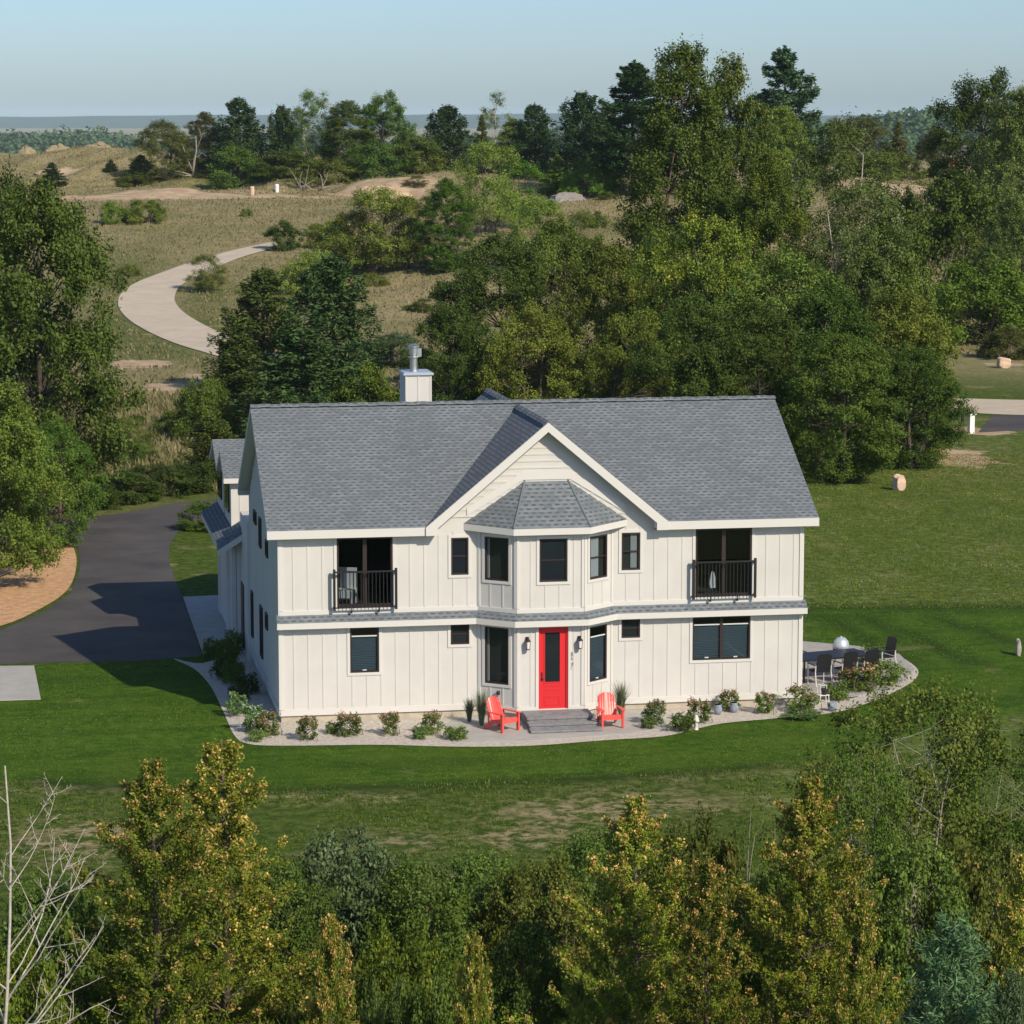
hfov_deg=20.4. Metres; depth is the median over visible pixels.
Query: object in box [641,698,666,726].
garden shrub
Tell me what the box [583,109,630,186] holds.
pine tree
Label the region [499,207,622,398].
tree
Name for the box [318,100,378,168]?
tree
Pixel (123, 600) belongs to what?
driveway
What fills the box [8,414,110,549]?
tree
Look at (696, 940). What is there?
cedar tree
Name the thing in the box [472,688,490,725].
ornamental grass
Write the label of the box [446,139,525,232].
tree
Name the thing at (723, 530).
patio door
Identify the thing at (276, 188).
marker post
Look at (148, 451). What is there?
scrub bush
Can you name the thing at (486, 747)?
lawn grass
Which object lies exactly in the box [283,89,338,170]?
tree
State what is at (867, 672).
garden shrub
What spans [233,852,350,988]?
shrub
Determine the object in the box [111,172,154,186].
bush
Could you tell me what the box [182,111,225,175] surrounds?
tree
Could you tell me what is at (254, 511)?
window
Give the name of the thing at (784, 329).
tree
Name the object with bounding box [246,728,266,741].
garden shrub
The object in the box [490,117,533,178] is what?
tree
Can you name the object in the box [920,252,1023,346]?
tree
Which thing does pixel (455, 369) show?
tree
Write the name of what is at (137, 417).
scrub bush
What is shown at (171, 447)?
tall grass
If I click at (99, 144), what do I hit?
sand mound
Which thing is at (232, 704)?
hydrangea
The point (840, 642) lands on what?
kettle grill
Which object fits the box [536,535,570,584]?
window
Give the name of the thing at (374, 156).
bush
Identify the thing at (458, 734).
garden shrub
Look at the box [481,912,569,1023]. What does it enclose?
shrub
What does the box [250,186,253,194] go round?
marker post
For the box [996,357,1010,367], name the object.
rock
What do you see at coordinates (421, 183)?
scrub bush
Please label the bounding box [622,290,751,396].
tree
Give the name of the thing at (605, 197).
scrub bush
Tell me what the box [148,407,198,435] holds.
scrub bush
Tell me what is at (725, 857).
shrub
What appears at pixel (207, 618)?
front walk
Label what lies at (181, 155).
tree
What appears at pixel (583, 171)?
bush
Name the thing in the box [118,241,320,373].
gravel road
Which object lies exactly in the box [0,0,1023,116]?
sky
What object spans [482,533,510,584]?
window
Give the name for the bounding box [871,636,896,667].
patio chair
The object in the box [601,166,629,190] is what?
pine tree
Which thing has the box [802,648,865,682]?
patio table
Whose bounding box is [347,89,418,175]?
tree
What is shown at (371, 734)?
gravel bed
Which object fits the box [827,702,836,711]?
garden pot
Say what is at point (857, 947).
cedar tree
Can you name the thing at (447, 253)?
tree
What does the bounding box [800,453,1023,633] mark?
pasture grass
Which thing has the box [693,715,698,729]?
path light
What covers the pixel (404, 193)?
sand pile
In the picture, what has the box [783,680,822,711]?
garden shrub
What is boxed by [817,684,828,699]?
plant stand
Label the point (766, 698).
garden shrub
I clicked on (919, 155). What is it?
tree
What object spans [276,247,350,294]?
bush
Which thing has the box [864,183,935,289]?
bush
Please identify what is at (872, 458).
tree
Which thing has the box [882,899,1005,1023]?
spruce tree
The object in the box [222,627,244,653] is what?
garden shrub
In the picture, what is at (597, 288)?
tree
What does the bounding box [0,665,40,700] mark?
concrete pad
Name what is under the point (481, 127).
spruce tree
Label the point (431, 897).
shrub
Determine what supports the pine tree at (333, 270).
on the ground at (540, 822)
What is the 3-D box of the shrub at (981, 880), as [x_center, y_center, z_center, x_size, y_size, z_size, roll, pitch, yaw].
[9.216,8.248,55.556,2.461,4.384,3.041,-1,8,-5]
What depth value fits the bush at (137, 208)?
310.41 m
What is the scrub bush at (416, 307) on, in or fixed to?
on the ground at (540, 822)
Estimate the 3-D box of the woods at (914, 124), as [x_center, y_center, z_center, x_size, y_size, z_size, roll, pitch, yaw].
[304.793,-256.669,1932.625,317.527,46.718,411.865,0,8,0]
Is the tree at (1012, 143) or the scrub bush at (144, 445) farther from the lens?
the tree at (1012, 143)
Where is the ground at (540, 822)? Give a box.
[0,128,1023,1023]
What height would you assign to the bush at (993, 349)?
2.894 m
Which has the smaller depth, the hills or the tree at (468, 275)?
the tree at (468, 275)
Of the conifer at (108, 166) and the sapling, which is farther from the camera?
the conifer at (108, 166)
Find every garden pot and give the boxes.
[714,704,721,714]
[730,702,737,712]
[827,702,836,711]
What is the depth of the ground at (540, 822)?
86.06 m
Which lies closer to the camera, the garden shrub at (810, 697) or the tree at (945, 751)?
the tree at (945, 751)
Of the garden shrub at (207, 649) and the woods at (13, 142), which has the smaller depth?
the garden shrub at (207, 649)
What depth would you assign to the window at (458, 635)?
84.25 m
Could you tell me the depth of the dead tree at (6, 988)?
45.52 m
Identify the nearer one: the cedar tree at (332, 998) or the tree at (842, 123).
the cedar tree at (332, 998)
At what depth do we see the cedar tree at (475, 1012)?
46.43 m
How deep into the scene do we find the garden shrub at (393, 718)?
81.91 m
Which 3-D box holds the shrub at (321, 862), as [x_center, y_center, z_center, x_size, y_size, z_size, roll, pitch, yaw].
[-3.439,8.085,59.526,3.517,3.488,2.846,3,8,20]
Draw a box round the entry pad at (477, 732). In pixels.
[444,709,668,742]
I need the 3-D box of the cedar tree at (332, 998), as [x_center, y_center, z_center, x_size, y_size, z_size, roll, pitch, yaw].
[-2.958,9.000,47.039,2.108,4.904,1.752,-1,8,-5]
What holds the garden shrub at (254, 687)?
on the gravel bed
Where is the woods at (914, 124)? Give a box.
[715,105,1017,157]
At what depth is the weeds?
57.19 m
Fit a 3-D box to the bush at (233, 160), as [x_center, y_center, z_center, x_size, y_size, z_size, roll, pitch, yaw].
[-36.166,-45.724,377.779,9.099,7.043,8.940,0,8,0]
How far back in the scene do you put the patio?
90.96 m
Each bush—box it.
[66,478,122,512]
[97,469,167,505]
[99,200,125,223]
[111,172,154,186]
[111,417,160,448]
[113,263,142,275]
[116,461,216,498]
[117,439,148,467]
[120,198,171,223]
[120,212,141,220]
[120,442,159,459]
[128,414,147,424]
[143,450,157,457]
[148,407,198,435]
[155,460,216,492]
[169,373,241,440]
[174,500,212,532]
[192,169,212,177]
[204,141,271,189]
[239,209,252,216]
[249,149,322,178]
[262,218,303,250]
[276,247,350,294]
[283,158,367,183]
[302,221,361,247]
[303,222,326,234]
[310,210,387,269]
[320,354,399,402]
[336,141,418,183]
[349,331,424,368]
[356,272,391,286]
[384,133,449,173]
[392,348,447,381]
[394,217,416,229]
[401,175,429,186]
[401,302,431,311]
[411,298,432,312]
[554,159,618,197]
[596,192,616,199]
[839,148,929,185]
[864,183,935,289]
[973,324,1023,359]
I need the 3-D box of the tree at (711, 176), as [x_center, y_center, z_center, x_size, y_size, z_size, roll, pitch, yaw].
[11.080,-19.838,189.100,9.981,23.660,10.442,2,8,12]
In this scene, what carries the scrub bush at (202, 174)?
on the ground at (540, 822)
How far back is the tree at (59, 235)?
125.01 m
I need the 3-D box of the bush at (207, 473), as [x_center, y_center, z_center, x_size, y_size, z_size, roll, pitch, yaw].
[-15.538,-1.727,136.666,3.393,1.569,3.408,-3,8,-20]
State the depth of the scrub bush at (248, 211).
318.82 m
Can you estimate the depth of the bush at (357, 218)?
271.96 m
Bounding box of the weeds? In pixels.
[0,891,1004,1023]
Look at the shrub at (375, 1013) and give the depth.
48.98 m
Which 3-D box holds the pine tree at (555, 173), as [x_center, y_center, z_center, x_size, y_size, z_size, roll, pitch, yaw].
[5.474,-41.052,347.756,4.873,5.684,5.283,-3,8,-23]
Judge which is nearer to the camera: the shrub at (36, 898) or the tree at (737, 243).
the shrub at (36, 898)
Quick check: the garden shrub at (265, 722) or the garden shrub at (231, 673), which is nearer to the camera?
the garden shrub at (265, 722)
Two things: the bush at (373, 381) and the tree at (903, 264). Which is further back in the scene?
the tree at (903, 264)
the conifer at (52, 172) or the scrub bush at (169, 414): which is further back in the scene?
the conifer at (52, 172)
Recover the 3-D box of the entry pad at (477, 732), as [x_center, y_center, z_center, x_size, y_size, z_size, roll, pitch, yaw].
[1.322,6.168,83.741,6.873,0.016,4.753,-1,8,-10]
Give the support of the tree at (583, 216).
on the ground at (540, 822)
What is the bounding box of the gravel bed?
[176,651,918,746]
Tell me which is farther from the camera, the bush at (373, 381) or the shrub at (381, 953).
the bush at (373, 381)
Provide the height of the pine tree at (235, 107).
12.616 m
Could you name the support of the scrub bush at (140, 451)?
on the ground at (540, 822)
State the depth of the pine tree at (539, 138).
377.52 m
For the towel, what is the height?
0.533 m
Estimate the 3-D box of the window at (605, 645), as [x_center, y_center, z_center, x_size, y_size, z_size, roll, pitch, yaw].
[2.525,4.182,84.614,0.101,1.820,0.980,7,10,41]
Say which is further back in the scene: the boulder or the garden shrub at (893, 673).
the boulder
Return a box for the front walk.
[183,595,230,653]
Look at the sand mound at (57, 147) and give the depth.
465.42 m
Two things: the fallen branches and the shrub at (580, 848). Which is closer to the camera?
the shrub at (580, 848)
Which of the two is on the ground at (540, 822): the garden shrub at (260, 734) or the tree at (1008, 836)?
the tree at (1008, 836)
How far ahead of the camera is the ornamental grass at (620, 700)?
84.27 m
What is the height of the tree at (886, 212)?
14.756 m
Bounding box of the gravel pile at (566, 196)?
[549,191,587,202]
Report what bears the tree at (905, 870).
on the ground at (540, 822)
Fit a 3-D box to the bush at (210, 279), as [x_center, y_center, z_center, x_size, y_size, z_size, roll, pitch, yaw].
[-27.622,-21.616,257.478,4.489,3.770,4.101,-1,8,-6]
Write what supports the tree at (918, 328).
on the ground at (540, 822)
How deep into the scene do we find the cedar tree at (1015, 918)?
48.28 m
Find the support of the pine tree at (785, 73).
on the ground at (540, 822)
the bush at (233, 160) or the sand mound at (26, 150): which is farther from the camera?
the sand mound at (26, 150)
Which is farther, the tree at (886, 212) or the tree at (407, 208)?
the tree at (407, 208)
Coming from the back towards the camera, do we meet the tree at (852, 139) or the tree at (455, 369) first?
the tree at (852, 139)
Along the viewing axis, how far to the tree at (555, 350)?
149.43 m
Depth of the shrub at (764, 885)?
53.26 m
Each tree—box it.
[0,154,63,477]
[0,172,148,516]
[0,371,85,581]
[0,766,122,1023]
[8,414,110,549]
[21,751,299,1023]
[103,737,366,1023]
[125,154,160,183]
[127,118,192,177]
[171,414,238,480]
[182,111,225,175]
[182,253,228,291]
[193,331,280,432]
[200,266,303,389]
[204,96,273,182]
[229,323,375,438]
[258,104,306,180]
[280,252,395,398]
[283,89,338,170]
[299,911,359,1023]
[317,184,430,273]
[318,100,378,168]
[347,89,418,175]
[354,194,440,270]
[407,293,503,400]
[411,176,478,271]
[422,104,480,173]
[424,229,553,400]
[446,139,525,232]
[452,931,494,1023]
[470,114,493,174]
[472,296,587,399]
[476,90,511,173]
[487,158,557,227]
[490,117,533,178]
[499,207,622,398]
[499,788,753,1023]
[502,193,571,268]
[503,102,562,177]
[537,154,570,195]
[539,90,605,183]
[542,232,671,398]
[558,210,613,266]
[579,59,680,189]
[581,304,675,398]
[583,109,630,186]
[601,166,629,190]
[604,33,745,366]
[616,221,699,395]
[619,202,771,395]
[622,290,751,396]
[628,855,780,1023]
[673,49,780,277]
[673,768,917,1023]
[688,298,807,453]
[708,241,853,422]
[713,148,815,395]
[740,102,821,230]
[742,45,840,174]
[755,278,899,467]
[769,330,912,483]
[772,105,904,341]
[782,670,1023,964]
[808,173,934,383]
[811,743,920,967]
[813,117,857,181]
[817,877,904,1023]
[828,829,989,1023]
[829,279,962,456]
[833,215,937,405]
[836,113,892,175]
[846,339,978,469]
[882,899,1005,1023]
[885,118,912,179]
[891,162,1018,318]
[909,125,964,178]
[919,65,1023,247]
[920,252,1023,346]
[931,716,1023,928]
[967,191,1023,338]
[969,80,1023,278]
[984,848,1023,1023]
[985,952,1023,1023]
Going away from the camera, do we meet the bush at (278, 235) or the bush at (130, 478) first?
the bush at (130, 478)
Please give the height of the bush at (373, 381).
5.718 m
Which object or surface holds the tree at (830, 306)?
on the ground at (540, 822)
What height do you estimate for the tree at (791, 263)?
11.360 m
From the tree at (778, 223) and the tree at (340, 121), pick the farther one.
the tree at (340, 121)
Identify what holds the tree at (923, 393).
on the ground at (540, 822)
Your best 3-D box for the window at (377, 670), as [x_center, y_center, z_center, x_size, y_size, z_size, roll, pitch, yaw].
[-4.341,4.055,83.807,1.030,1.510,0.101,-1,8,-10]
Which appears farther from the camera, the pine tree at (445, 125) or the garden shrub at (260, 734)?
the pine tree at (445, 125)
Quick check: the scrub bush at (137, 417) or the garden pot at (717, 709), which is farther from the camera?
the scrub bush at (137, 417)
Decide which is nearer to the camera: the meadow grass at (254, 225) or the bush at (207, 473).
the bush at (207, 473)
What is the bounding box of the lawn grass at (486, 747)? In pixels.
[0,607,1023,787]
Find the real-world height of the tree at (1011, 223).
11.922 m
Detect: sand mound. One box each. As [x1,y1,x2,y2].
[18,145,36,154]
[46,143,68,151]
[85,141,109,149]
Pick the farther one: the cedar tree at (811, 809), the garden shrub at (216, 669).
the garden shrub at (216, 669)
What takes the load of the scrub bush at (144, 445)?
on the ground at (540, 822)
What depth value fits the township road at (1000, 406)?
176.17 m
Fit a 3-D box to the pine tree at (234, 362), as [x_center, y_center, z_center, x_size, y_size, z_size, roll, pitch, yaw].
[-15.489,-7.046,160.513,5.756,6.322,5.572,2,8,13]
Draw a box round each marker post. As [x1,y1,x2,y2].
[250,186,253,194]
[275,184,278,192]
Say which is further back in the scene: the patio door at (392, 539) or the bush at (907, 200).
the bush at (907, 200)
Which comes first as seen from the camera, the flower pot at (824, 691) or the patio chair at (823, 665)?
the flower pot at (824, 691)
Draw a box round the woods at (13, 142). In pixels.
[0,120,841,155]
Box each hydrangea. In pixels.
[223,691,247,717]
[241,702,268,731]
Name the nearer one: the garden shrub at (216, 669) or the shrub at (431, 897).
the shrub at (431, 897)
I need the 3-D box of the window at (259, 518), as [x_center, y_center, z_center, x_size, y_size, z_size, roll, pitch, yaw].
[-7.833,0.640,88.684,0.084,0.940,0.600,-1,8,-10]
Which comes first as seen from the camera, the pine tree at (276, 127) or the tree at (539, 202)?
the tree at (539, 202)
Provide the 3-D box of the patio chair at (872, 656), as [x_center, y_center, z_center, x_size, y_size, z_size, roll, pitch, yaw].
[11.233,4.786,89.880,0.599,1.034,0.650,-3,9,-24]
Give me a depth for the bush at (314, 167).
368.34 m
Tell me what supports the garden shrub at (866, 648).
on the gravel bed
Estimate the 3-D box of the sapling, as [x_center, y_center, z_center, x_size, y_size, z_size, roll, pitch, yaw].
[4.830,7.712,54.531,1.426,5.537,1.389,1,8,5]
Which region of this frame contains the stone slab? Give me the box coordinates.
[1015,638,1020,655]
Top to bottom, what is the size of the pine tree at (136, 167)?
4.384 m
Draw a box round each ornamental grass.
[464,698,474,721]
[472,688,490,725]
[610,680,633,714]
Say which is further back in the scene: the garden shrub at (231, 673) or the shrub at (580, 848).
the garden shrub at (231, 673)
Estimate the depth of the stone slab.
94.13 m
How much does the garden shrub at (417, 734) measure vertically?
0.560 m
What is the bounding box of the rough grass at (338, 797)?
[0,751,1023,1023]
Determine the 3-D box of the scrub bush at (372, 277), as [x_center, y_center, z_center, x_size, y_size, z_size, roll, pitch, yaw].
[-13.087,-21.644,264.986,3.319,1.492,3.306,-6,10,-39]
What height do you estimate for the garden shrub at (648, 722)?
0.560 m
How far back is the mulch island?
108.04 m
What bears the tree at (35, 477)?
on the mulch island
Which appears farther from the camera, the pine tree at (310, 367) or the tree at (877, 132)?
the tree at (877, 132)
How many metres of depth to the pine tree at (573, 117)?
367.38 m
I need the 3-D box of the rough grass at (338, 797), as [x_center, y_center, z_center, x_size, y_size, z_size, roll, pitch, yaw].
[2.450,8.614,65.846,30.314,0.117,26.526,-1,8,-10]
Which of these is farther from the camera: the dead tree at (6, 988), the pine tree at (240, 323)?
the pine tree at (240, 323)
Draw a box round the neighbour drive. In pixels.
[979,415,1023,431]
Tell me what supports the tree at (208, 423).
on the ground at (540, 822)
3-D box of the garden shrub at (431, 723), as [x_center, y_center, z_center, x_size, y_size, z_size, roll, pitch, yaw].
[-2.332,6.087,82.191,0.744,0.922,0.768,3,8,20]
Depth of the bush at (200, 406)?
155.95 m
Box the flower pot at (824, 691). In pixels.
[821,688,828,694]
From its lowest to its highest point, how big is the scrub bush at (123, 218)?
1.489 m
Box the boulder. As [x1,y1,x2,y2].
[892,474,905,490]
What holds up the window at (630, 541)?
in the white house
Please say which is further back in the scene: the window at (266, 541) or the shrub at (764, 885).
the window at (266, 541)
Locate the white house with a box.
[201,344,818,733]
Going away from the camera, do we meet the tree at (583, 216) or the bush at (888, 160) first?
the tree at (583, 216)
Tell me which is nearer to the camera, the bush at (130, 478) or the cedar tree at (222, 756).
the cedar tree at (222, 756)
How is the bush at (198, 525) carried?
on the ground at (540, 822)
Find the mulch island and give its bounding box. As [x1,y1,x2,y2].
[0,545,76,625]
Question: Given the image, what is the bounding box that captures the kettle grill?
[832,636,849,666]
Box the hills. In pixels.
[0,113,883,128]
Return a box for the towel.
[709,571,715,587]
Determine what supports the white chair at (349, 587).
in the white house
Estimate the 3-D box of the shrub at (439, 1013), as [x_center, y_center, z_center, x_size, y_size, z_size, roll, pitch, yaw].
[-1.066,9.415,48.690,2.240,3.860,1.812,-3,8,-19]
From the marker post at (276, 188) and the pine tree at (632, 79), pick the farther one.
the marker post at (276, 188)
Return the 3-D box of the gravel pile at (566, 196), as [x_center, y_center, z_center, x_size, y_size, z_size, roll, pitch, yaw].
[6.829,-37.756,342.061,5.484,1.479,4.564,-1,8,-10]
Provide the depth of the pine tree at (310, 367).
151.57 m
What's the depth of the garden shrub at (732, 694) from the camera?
85.26 m
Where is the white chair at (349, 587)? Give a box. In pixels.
[339,567,356,603]
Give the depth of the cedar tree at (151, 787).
52.30 m
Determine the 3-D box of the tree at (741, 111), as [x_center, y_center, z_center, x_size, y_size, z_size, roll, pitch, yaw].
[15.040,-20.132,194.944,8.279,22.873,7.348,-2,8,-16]
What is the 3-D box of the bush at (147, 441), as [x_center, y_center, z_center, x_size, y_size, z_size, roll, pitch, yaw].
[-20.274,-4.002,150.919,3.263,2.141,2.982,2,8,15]
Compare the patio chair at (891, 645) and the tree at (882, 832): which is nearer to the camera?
the tree at (882, 832)
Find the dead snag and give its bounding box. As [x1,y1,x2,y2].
[176,130,201,176]
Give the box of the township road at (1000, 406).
[809,397,1023,414]
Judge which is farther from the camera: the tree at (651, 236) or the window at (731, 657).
the tree at (651, 236)
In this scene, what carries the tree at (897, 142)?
on the ground at (540, 822)
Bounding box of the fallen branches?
[290,166,339,190]
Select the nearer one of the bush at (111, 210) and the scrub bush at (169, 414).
the scrub bush at (169, 414)
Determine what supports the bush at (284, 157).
on the ground at (540, 822)
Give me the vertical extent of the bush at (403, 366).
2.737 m
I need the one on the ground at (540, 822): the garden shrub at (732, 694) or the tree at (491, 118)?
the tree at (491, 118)
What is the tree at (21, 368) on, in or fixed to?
on the ground at (540, 822)
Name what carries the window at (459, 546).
in the white house
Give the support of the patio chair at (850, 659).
on the patio
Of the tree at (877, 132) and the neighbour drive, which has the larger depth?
the tree at (877, 132)
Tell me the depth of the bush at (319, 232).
289.53 m
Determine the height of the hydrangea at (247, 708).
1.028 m
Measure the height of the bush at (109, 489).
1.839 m
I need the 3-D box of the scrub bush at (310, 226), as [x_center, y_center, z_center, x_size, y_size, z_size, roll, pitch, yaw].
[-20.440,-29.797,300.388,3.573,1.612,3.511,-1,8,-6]
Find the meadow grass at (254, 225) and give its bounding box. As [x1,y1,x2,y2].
[0,145,1019,401]
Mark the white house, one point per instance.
(527, 558)
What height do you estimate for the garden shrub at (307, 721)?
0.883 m
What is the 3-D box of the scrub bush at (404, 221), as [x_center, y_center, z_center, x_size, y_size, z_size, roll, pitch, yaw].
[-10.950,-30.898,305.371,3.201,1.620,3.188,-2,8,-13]
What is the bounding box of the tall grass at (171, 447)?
[1,385,656,493]
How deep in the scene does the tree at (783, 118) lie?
296.41 m
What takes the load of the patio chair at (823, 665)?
on the patio
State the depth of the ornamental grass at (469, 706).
83.66 m
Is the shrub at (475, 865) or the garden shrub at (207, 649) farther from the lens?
the garden shrub at (207, 649)
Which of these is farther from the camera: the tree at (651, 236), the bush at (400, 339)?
the bush at (400, 339)
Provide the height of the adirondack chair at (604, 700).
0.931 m
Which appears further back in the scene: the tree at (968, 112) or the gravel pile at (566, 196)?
the gravel pile at (566, 196)
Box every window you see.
[250,590,253,637]
[253,509,256,524]
[258,516,261,548]
[259,604,263,658]
[265,539,267,558]
[265,611,267,630]
[347,627,381,675]
[448,534,470,577]
[448,624,471,647]
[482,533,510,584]
[482,625,510,687]
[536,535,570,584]
[587,531,608,582]
[587,621,608,685]
[618,619,642,640]
[619,529,642,572]
[689,615,752,662]
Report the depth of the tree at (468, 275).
170.54 m
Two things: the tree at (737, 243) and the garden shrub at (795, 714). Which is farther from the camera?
the tree at (737, 243)
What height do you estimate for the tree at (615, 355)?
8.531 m
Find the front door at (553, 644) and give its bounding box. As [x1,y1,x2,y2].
[535,626,570,709]
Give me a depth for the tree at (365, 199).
270.21 m
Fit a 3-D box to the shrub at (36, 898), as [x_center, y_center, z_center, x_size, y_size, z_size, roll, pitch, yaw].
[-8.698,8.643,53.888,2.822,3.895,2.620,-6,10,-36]
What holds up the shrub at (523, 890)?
on the ground at (540, 822)
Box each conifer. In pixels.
[39,162,68,186]
[103,159,118,171]
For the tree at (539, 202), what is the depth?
266.02 m
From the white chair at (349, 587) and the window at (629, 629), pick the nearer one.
the white chair at (349, 587)
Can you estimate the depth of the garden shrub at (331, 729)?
82.08 m
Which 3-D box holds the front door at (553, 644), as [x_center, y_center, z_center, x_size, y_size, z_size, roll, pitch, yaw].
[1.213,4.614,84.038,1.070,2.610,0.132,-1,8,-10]
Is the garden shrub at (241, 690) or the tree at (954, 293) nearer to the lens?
the garden shrub at (241, 690)
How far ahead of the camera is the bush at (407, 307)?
245.25 m
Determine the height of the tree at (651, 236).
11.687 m
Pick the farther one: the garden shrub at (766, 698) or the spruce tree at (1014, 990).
the garden shrub at (766, 698)
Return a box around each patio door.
[334,537,395,609]
[692,528,754,598]
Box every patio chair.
[807,654,832,686]
[833,651,857,680]
[855,649,880,676]
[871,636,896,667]
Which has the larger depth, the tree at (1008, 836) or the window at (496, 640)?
the window at (496, 640)
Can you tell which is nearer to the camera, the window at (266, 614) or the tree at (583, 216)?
the window at (266, 614)
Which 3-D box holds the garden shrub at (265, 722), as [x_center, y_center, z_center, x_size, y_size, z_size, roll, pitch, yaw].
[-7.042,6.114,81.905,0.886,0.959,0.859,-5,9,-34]
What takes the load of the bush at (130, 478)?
on the ground at (540, 822)
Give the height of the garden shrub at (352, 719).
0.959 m
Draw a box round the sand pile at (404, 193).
[349,185,411,199]
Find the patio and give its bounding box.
[728,641,914,698]
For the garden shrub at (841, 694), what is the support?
on the gravel bed
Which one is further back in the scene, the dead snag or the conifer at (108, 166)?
the conifer at (108, 166)
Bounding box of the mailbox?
[960,411,975,433]
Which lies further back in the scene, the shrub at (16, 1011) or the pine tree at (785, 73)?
the pine tree at (785, 73)
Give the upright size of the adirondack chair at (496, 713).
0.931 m
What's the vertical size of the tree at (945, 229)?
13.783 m
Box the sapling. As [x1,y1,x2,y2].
[728,777,794,1021]
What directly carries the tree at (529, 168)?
on the ground at (540, 822)
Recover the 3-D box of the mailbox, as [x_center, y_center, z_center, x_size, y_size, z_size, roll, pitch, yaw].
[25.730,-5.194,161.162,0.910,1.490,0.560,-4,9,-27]
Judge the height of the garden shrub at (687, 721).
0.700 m
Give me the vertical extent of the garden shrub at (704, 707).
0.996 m
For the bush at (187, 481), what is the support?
on the ground at (540, 822)
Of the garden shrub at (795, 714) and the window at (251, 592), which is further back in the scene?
the window at (251, 592)
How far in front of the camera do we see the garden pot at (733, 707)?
85.00 m
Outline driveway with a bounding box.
[0,499,217,663]
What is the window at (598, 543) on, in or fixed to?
in the white house
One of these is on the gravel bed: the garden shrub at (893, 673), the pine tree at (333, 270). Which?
the garden shrub at (893, 673)
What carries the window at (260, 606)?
in the white house
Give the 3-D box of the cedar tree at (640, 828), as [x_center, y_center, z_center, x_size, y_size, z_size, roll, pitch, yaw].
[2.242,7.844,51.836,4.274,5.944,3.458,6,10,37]
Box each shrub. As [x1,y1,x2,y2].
[0,870,133,1023]
[0,921,78,1023]
[201,636,226,659]
[208,656,235,680]
[214,642,239,665]
[220,658,246,685]
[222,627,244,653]
[227,682,251,700]
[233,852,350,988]
[236,672,263,694]
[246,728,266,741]
[251,706,282,735]
[271,817,433,970]
[294,715,318,741]
[325,720,339,733]
[334,711,363,736]
[340,910,466,1023]
[357,965,413,1023]
[359,852,483,972]
[378,711,400,735]
[398,954,496,1023]
[411,724,428,739]
[418,709,444,735]
[435,843,552,950]
[442,725,468,740]
[471,845,611,982]
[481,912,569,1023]
[537,824,647,946]
[638,798,753,973]
[640,713,656,729]
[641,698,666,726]
[666,711,695,733]
[686,695,712,723]
[716,857,817,1023]
[717,688,741,710]
[753,690,779,714]
[777,708,823,720]
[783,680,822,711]
[821,682,851,700]
[834,662,882,692]
[859,643,886,661]
[864,658,910,686]
[924,821,1023,1023]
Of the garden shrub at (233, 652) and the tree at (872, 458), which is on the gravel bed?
the garden shrub at (233, 652)
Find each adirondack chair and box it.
[484,696,521,733]
[596,692,625,728]
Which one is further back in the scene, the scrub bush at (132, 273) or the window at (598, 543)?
the scrub bush at (132, 273)

